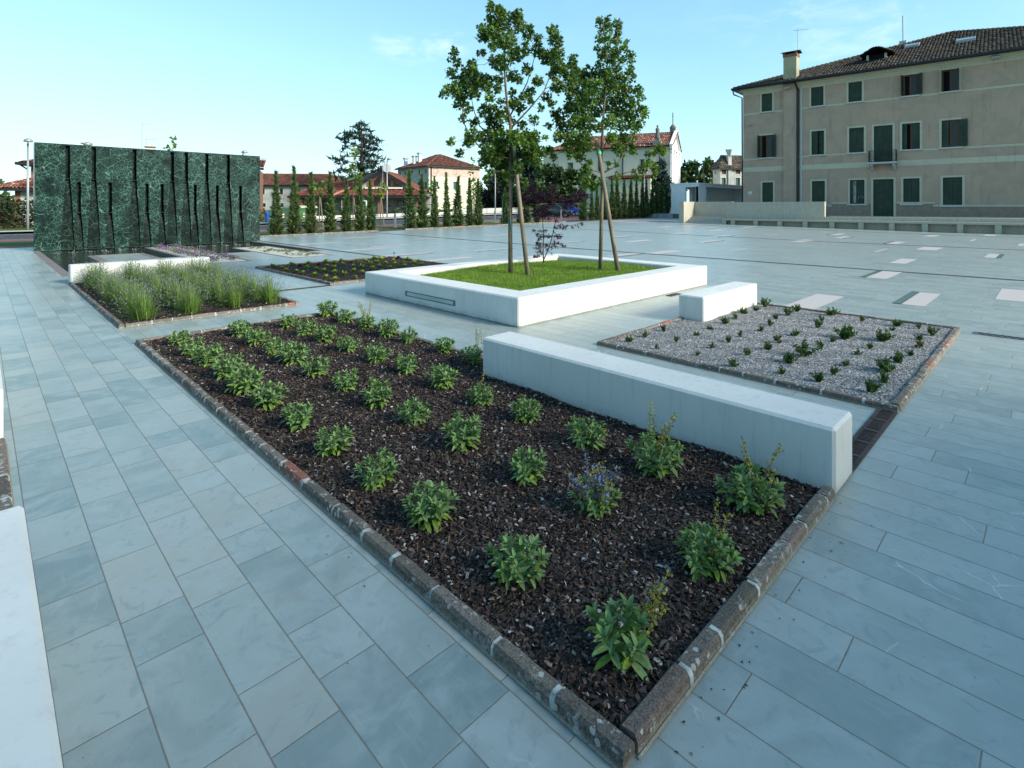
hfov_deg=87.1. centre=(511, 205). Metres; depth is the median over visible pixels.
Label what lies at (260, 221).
grass bank
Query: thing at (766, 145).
window
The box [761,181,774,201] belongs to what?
window
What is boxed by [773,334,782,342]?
gravel shrub
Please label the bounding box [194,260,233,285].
lavender plant
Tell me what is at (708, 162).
leafy tree
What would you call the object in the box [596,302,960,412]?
planting bed
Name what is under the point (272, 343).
sage plant
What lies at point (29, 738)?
bench
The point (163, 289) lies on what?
lavender plant
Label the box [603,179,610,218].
cypress
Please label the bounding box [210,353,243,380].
sage plant
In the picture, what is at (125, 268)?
lavender plant
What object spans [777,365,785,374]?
gravel shrub
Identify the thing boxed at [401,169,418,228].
cypress
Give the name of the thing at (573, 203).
rail fence
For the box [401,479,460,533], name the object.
sage plant
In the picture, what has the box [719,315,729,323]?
gravel shrub
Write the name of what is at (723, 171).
window
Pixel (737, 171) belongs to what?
window
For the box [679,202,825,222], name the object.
parapet wall
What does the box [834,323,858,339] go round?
gravel shrub
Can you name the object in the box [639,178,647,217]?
cypress
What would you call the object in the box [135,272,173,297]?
lavender plant
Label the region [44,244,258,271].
water
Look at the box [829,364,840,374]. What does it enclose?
gravel shrub
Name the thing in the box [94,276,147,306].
lavender plant
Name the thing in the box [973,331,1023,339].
channel drain
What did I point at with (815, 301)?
pale paving
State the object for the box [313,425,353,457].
sage plant
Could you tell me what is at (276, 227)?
cypress
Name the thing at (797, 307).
gravel shrub
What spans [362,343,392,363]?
sage plant
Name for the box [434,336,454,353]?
sage plant
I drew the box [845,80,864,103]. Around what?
window
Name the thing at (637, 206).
cypress
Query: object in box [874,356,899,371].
gravel shrub
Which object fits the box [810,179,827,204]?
window
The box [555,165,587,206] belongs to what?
leafy tree
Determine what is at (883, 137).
balcony door
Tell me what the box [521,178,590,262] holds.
japanese maple
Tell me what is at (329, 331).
sage plant
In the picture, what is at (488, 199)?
leafy tree
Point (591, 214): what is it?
cypress
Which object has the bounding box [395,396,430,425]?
sage plant
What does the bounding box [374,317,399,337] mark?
sage plant
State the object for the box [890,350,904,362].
gravel shrub
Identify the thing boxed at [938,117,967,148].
window
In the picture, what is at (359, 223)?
cypress
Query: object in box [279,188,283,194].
window
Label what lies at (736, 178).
window
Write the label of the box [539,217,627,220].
parking ground
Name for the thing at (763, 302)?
gravel shrub
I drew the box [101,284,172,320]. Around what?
lavender plant
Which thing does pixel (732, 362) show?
gravel shrub
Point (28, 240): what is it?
red pavement
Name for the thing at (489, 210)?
garden wall
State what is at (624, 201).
cypress
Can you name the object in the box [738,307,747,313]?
gravel shrub
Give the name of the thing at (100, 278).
lavender plant
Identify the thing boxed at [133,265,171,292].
lavender plant
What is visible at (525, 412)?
sage plant
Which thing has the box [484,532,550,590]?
sage plant
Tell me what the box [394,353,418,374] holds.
sage plant
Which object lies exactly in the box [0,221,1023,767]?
plaza paving
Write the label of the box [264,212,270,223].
wheelie bin
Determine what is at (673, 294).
drain grate
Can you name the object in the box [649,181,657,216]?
cypress
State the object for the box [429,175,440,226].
cypress
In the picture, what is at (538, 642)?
planting bed
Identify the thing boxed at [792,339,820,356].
gravel shrub
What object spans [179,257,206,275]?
lavender plant
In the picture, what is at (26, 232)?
ground
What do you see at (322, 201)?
window
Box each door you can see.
[871,177,895,215]
[872,123,894,161]
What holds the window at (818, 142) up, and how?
in the palazzo
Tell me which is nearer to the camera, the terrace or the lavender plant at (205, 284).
the lavender plant at (205, 284)
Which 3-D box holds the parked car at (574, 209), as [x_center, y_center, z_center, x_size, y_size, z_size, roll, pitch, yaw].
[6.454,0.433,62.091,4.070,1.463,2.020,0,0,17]
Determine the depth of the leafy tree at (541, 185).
71.29 m
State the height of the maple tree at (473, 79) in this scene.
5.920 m
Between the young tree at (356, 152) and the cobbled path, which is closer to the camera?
the young tree at (356, 152)
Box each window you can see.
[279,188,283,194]
[320,200,326,215]
[367,175,400,186]
[567,162,573,169]
[721,169,726,174]
[735,169,740,174]
[735,177,740,184]
[757,133,775,158]
[759,92,774,112]
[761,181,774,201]
[808,85,825,107]
[809,129,826,155]
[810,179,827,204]
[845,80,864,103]
[846,125,866,153]
[847,178,866,204]
[899,120,922,150]
[900,73,921,97]
[900,176,922,204]
[938,67,961,93]
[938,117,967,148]
[939,175,965,206]
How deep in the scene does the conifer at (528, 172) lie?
78.89 m
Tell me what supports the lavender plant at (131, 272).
on the planting bed at (170, 315)
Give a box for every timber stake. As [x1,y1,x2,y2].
[511,143,529,275]
[595,140,619,271]
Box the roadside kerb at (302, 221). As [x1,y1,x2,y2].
[8,213,517,231]
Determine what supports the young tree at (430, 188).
on the red pavement at (28, 240)
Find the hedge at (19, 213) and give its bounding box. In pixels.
[0,197,32,230]
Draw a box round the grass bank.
[0,209,588,230]
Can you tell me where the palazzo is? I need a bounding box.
[731,16,1023,216]
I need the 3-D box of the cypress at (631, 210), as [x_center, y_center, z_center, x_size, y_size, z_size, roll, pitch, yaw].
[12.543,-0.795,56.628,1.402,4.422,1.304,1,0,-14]
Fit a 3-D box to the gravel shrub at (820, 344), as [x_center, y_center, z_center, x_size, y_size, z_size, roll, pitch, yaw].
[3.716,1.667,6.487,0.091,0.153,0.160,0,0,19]
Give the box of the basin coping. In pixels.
[33,241,330,276]
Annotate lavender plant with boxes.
[71,260,110,284]
[73,261,117,288]
[82,268,119,291]
[84,270,141,301]
[88,270,131,296]
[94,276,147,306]
[100,276,158,312]
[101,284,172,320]
[108,259,141,281]
[115,260,149,283]
[125,263,158,288]
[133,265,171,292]
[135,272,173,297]
[141,272,187,302]
[147,258,193,279]
[152,257,176,276]
[155,276,196,307]
[160,260,201,288]
[163,280,227,313]
[164,264,191,283]
[177,267,209,293]
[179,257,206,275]
[184,255,218,277]
[188,270,222,298]
[191,257,222,279]
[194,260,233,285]
[198,274,240,301]
[207,274,257,307]
[213,266,241,288]
[218,265,266,293]
[239,271,272,297]
[240,269,290,303]
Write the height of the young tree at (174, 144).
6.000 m
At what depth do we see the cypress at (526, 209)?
45.25 m
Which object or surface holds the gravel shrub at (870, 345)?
on the planting bed at (899, 388)
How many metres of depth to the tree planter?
9.30 m
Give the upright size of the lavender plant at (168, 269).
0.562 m
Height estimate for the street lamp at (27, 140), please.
6.220 m
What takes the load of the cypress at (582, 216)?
on the planting strip
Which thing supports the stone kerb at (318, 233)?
on the planting strip
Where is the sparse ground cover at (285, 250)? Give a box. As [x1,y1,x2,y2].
[249,245,319,255]
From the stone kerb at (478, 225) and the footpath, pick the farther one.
the stone kerb at (478, 225)
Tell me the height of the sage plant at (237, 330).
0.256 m
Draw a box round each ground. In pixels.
[0,206,640,248]
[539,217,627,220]
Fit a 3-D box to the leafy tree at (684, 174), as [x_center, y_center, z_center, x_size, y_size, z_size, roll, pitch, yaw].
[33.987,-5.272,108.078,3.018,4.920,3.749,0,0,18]
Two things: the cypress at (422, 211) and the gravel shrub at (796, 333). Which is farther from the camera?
the cypress at (422, 211)
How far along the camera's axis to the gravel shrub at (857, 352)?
6.20 m
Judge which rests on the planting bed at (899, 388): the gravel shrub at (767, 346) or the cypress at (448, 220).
the gravel shrub at (767, 346)
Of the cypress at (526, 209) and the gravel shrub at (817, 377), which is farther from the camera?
the cypress at (526, 209)
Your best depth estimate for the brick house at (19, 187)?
47.24 m
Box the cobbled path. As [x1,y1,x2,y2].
[597,218,678,222]
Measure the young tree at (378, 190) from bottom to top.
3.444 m
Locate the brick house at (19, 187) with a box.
[0,123,265,222]
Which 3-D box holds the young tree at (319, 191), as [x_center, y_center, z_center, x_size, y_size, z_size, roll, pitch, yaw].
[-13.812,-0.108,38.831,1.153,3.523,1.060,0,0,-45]
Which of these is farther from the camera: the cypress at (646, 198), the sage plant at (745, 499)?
the cypress at (646, 198)
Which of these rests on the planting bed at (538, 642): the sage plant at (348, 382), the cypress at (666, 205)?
the sage plant at (348, 382)
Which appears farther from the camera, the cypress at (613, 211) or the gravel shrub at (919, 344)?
the cypress at (613, 211)
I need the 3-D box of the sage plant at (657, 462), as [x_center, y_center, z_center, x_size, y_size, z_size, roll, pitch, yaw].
[0.942,1.523,3.500,0.361,0.463,0.388,0,0,-45]
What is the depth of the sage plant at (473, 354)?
5.91 m
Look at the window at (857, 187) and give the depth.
47.05 m
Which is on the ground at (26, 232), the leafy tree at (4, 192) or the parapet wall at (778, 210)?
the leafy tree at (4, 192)
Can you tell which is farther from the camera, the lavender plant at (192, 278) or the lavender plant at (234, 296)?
the lavender plant at (192, 278)
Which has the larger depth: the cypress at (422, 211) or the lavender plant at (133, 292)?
the cypress at (422, 211)
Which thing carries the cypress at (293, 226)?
on the planting strip
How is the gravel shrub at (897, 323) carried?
on the planting bed at (899, 388)
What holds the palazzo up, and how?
on the terrace
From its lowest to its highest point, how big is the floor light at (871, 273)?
0.042 m
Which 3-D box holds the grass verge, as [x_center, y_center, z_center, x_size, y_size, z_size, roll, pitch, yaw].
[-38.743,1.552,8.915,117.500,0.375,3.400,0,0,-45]
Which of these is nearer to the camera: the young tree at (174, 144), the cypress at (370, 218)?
the young tree at (174, 144)
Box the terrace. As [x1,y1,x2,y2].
[826,215,1023,218]
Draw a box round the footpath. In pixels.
[0,245,32,247]
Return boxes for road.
[0,210,670,239]
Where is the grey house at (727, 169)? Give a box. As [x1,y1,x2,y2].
[709,149,741,184]
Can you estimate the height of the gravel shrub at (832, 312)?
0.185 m
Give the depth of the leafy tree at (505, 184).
72.65 m
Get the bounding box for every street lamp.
[23,138,32,229]
[386,158,391,217]
[495,166,495,210]
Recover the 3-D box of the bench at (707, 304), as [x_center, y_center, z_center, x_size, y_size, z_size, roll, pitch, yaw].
[3.432,1.555,8.869,2.040,0.390,0.410,0,0,-45]
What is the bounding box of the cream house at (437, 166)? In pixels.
[395,152,482,208]
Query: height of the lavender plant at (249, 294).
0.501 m
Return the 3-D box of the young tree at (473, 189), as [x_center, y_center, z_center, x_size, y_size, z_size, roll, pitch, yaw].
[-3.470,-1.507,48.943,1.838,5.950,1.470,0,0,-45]
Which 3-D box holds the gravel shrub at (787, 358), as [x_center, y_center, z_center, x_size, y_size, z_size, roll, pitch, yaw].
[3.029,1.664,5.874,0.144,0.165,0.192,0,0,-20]
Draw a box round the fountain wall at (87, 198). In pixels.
[33,142,259,253]
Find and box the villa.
[283,145,437,215]
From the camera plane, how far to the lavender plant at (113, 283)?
9.78 m
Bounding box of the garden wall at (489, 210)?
[316,207,522,220]
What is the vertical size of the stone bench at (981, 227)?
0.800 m
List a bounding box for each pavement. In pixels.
[0,210,588,231]
[0,212,670,241]
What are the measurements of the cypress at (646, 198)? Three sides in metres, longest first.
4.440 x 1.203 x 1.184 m
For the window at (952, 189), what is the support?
in the palazzo
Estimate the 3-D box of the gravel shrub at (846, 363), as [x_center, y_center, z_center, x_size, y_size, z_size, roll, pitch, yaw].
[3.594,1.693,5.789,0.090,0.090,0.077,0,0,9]
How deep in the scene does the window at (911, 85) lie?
44.55 m
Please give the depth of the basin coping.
18.94 m
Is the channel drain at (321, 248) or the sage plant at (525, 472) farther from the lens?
the channel drain at (321, 248)
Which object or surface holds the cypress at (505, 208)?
on the planting strip
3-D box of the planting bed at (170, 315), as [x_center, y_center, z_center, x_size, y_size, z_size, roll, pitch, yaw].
[-6.791,1.733,10.727,2.628,0.095,6.039,0,0,-45]
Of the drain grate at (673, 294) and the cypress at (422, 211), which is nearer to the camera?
the drain grate at (673, 294)
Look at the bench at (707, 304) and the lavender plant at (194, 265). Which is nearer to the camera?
the bench at (707, 304)
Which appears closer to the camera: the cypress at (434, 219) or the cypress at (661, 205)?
the cypress at (434, 219)
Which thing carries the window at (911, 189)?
in the palazzo
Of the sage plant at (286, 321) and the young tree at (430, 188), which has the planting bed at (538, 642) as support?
the sage plant at (286, 321)
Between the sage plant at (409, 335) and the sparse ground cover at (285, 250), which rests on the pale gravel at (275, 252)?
the sparse ground cover at (285, 250)
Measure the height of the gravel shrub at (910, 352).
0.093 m
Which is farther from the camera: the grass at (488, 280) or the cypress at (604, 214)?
the cypress at (604, 214)
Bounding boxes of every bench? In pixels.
[0,368,2,437]
[0,506,62,767]
[68,256,209,282]
[483,331,851,493]
[679,281,756,321]
[722,218,1023,233]
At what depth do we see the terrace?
39.55 m
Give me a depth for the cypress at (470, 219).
40.84 m
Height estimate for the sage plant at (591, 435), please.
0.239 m
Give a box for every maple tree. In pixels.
[437,0,567,272]
[541,14,668,269]
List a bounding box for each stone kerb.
[260,230,377,236]
[405,221,565,229]
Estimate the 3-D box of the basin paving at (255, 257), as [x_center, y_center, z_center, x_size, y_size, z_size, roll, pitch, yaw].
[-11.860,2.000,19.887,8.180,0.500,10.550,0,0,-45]
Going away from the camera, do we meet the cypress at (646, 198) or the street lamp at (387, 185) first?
the street lamp at (387, 185)
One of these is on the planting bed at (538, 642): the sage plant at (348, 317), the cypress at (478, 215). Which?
the sage plant at (348, 317)
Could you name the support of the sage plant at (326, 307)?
on the planting bed at (538, 642)
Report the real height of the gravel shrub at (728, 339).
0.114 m
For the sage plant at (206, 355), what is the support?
on the planting bed at (538, 642)
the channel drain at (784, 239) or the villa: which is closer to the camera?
the channel drain at (784, 239)
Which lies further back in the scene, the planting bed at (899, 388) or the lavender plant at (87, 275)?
the lavender plant at (87, 275)
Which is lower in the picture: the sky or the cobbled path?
the cobbled path
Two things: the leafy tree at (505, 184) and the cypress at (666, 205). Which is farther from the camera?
the leafy tree at (505, 184)
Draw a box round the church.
[542,113,681,207]
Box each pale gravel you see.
[152,247,245,262]
[238,246,324,257]
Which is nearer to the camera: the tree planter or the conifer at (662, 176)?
the tree planter
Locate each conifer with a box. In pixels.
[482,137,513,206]
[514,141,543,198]
[649,156,673,209]
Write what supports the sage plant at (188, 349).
on the planting bed at (538, 642)
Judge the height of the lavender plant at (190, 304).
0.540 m
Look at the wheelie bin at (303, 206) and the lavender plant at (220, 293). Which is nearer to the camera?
the lavender plant at (220, 293)
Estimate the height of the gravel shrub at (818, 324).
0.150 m
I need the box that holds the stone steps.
[684,215,726,223]
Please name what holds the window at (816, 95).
in the palazzo
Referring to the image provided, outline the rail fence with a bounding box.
[529,203,627,209]
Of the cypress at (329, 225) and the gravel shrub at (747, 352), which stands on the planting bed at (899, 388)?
the gravel shrub at (747, 352)
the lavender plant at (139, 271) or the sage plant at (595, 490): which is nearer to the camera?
the sage plant at (595, 490)
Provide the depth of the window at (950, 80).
42.84 m
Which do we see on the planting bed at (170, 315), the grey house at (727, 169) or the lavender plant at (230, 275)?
the lavender plant at (230, 275)
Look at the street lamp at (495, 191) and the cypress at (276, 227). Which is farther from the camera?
the street lamp at (495, 191)
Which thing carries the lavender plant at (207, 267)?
on the planting bed at (170, 315)
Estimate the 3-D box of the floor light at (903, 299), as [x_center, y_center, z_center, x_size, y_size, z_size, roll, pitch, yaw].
[7.543,1.759,10.275,1.860,0.042,0.124,0,0,-45]
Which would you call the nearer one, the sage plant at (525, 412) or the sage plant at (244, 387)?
the sage plant at (525, 412)
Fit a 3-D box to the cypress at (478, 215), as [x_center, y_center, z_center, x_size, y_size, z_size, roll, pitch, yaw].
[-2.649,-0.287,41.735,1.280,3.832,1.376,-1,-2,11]
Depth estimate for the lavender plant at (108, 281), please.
10.28 m
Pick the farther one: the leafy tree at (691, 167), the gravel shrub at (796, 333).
the leafy tree at (691, 167)
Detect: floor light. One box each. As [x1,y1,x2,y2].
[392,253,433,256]
[860,270,882,277]
[893,291,919,303]
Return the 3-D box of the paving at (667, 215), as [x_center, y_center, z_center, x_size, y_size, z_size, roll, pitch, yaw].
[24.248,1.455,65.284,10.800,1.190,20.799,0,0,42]
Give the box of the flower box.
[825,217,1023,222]
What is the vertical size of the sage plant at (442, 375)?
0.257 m
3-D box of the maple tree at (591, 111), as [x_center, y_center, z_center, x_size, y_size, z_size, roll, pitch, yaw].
[1.988,-1.480,11.896,2.911,5.802,1.814,0,0,-23]
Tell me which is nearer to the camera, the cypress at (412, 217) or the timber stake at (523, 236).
the timber stake at (523, 236)
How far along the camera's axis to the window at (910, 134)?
44.57 m
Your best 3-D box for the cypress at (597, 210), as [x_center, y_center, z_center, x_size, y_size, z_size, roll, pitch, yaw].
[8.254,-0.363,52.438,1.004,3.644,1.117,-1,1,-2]
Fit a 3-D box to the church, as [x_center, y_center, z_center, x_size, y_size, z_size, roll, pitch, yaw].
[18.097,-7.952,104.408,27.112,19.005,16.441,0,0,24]
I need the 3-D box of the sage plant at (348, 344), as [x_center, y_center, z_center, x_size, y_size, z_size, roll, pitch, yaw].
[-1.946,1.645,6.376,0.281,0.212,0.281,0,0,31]
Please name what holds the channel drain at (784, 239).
on the plaza paving at (200, 605)
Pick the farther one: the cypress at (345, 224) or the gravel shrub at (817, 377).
the cypress at (345, 224)
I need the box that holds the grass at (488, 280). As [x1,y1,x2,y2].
[418,259,660,290]
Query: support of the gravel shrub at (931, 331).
on the planting bed at (899, 388)
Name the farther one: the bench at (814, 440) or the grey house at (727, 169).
the grey house at (727, 169)
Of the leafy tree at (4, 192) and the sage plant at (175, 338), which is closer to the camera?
the sage plant at (175, 338)
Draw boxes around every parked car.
[539,204,572,216]
[555,203,580,215]
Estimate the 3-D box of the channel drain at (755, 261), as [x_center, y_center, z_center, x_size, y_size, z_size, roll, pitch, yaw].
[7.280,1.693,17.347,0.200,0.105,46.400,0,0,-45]
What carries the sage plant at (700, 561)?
on the planting bed at (538, 642)
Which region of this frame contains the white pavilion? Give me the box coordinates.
[670,183,741,213]
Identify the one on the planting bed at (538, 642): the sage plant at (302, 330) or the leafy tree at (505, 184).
the sage plant at (302, 330)
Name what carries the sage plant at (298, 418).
on the planting bed at (538, 642)
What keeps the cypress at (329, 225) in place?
on the planting strip
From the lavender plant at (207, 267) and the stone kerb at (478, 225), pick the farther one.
the stone kerb at (478, 225)
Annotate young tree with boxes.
[163,135,177,150]
[313,180,327,227]
[346,144,365,226]
[374,182,387,224]
[427,179,439,209]
[466,156,483,211]
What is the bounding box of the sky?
[0,0,1023,205]
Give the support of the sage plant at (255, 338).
on the planting bed at (538, 642)
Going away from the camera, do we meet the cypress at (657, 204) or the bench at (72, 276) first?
the bench at (72, 276)
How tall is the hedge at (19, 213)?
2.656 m
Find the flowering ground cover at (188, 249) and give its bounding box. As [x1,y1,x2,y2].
[153,244,239,260]
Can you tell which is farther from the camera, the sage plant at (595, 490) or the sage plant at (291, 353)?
the sage plant at (291, 353)
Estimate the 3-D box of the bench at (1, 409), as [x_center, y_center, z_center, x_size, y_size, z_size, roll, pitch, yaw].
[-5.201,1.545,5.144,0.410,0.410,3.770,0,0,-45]
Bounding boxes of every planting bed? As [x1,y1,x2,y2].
[0,438,14,510]
[68,274,298,328]
[134,312,835,767]
[255,256,448,284]
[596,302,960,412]
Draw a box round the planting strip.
[279,217,656,234]
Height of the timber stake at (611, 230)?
2.890 m
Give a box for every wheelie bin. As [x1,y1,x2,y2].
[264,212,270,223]
[280,207,293,221]
[298,208,304,220]
[299,205,316,220]
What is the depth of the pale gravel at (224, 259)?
18.96 m
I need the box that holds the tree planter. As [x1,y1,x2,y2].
[365,253,706,327]
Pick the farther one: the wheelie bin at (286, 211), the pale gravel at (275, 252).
the wheelie bin at (286, 211)
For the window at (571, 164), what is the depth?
102.62 m
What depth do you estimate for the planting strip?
43.33 m
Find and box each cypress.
[265,170,286,234]
[284,164,303,233]
[301,171,319,232]
[321,171,337,231]
[338,178,353,231]
[353,175,367,230]
[365,178,378,229]
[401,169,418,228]
[415,173,430,227]
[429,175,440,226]
[441,172,453,226]
[451,175,466,225]
[464,177,474,225]
[472,178,483,224]
[499,187,507,223]
[523,185,531,222]
[532,184,540,222]
[578,181,588,220]
[587,192,594,219]
[594,190,599,219]
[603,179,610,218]
[608,179,617,218]
[614,178,623,218]
[620,177,629,218]
[627,178,636,217]
[633,180,641,217]
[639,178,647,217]
[644,179,651,216]
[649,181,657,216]
[654,183,660,213]
[658,181,666,213]
[664,184,670,212]
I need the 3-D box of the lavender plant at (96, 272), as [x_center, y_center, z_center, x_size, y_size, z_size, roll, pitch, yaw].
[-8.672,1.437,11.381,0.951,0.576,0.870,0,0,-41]
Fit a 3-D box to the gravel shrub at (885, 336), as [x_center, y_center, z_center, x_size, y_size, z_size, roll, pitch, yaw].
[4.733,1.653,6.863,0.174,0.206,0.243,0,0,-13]
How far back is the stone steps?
46.58 m
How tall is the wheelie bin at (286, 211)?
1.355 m
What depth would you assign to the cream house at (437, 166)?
103.73 m
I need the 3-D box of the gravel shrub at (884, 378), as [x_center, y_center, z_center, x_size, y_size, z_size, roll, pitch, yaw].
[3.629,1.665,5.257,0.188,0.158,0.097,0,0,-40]
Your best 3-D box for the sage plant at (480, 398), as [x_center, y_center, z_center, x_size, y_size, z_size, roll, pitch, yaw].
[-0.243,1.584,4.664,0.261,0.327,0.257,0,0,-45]
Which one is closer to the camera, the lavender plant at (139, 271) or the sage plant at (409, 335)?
the sage plant at (409, 335)
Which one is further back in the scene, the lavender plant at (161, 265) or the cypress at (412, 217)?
the cypress at (412, 217)
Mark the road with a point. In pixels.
(30, 235)
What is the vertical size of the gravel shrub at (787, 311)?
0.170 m
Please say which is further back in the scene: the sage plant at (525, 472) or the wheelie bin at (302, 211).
the wheelie bin at (302, 211)
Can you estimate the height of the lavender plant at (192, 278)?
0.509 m
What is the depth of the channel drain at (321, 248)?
21.56 m
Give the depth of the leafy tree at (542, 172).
72.85 m
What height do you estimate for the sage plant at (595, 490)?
0.306 m
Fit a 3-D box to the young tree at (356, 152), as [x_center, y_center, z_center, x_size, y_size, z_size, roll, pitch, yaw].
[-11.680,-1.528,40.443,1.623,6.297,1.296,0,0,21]
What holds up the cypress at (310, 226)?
on the planting strip
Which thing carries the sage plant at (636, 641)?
on the planting bed at (538, 642)
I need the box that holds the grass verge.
[0,220,546,245]
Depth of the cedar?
87.76 m
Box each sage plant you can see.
[165,329,191,344]
[180,336,204,355]
[191,343,223,367]
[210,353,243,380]
[223,362,265,394]
[226,319,252,337]
[240,326,270,345]
[249,380,289,410]
[263,336,284,355]
[275,340,311,365]
[278,313,297,328]
[279,401,313,432]
[296,318,316,335]
[302,354,330,377]
[313,324,336,343]
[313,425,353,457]
[317,300,338,316]
[331,368,359,391]
[334,307,356,323]
[336,335,360,352]
[353,446,398,491]
[355,301,375,329]
[359,376,392,409]
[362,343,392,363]
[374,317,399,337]
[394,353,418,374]
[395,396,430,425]
[399,326,417,344]
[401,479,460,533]
[425,363,458,390]
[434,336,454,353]
[440,410,482,452]
[459,329,491,364]
[466,369,493,406]
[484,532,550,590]
[509,445,547,485]
[510,393,542,423]
[565,414,607,450]
[565,453,622,518]
[583,569,672,680]
[625,402,685,479]
[673,499,744,583]
[713,436,785,516]
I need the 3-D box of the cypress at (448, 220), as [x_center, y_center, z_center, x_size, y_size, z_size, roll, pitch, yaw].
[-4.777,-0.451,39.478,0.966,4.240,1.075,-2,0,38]
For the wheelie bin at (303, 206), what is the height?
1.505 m
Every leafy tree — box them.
[0,179,9,221]
[1,194,14,220]
[475,177,500,207]
[499,173,523,207]
[520,178,549,213]
[532,162,569,203]
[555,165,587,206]
[680,168,688,182]
[681,159,703,190]
[699,156,713,182]
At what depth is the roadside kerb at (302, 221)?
53.65 m
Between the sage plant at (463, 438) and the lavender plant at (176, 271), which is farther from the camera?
the lavender plant at (176, 271)
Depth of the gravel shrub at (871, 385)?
4.96 m
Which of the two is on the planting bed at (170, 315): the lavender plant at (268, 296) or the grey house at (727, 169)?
the lavender plant at (268, 296)
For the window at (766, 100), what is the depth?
52.02 m
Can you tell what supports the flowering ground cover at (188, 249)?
on the pale gravel at (224, 259)
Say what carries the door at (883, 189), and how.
in the palazzo
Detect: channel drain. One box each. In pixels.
[260,240,380,256]
[372,232,1023,280]
[507,225,1011,249]
[661,223,996,236]
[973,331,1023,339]
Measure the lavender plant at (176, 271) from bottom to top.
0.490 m
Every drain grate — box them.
[276,285,331,291]
[666,293,680,296]
[852,408,897,472]
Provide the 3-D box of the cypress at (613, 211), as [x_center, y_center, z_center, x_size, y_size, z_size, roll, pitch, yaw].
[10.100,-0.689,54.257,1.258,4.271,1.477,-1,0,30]
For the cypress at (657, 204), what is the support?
on the planting strip
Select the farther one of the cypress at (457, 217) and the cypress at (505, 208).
the cypress at (505, 208)
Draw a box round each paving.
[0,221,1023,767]
[87,242,362,265]
[297,225,1023,308]
[649,213,678,217]
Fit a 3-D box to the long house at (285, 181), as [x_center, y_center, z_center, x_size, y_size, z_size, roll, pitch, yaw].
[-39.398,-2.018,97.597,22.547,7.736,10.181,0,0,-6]
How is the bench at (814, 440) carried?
on the planting bed at (538, 642)
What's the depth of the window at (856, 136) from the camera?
47.11 m
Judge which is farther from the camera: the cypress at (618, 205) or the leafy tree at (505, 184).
the leafy tree at (505, 184)
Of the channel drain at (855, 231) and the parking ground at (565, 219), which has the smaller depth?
the channel drain at (855, 231)
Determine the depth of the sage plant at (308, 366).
5.43 m
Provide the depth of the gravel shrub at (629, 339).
6.80 m
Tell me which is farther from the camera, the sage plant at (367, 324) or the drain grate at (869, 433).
the sage plant at (367, 324)
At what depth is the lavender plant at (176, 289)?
9.12 m
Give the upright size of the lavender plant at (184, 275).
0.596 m
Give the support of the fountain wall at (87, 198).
on the ground at (26, 232)
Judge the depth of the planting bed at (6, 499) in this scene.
3.36 m
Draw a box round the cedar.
[326,119,386,180]
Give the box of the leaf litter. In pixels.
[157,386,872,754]
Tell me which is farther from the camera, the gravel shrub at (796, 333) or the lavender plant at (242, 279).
the lavender plant at (242, 279)
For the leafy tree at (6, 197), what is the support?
on the ground at (26, 232)
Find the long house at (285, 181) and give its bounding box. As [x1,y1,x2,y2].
[263,173,341,209]
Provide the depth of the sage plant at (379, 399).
4.61 m
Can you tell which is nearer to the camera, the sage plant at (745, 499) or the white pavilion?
the sage plant at (745, 499)
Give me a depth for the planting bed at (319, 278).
14.85 m
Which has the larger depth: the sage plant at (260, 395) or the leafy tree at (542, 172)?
the leafy tree at (542, 172)
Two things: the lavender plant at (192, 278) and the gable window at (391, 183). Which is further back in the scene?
the gable window at (391, 183)
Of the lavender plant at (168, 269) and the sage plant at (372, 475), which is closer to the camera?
the sage plant at (372, 475)
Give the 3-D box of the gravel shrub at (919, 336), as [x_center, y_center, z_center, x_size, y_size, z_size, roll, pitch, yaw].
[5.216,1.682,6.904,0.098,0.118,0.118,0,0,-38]
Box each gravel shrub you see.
[625,336,633,341]
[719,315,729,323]
[725,335,731,342]
[728,358,739,366]
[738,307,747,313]
[743,347,750,354]
[761,297,771,306]
[763,341,772,349]
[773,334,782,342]
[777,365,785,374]
[782,350,800,363]
[784,307,794,315]
[790,329,801,335]
[791,304,801,311]
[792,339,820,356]
[809,371,823,381]
[814,319,822,327]
[815,338,824,348]
[825,307,840,315]
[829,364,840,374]
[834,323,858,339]
[841,359,849,365]
[852,348,862,354]
[863,377,882,392]
[866,342,873,348]
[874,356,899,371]
[875,327,895,340]
[877,368,890,382]
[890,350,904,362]
[892,318,902,325]
[904,349,913,355]
[913,333,922,339]
[914,339,924,347]
[927,326,940,335]
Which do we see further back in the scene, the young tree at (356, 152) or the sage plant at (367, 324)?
the young tree at (356, 152)
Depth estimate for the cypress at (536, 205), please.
46.26 m
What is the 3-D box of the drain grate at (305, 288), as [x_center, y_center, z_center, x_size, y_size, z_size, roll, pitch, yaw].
[-4.500,1.754,11.335,1.440,0.032,0.100,0,0,-45]
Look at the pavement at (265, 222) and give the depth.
52.10 m
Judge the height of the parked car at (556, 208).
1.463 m

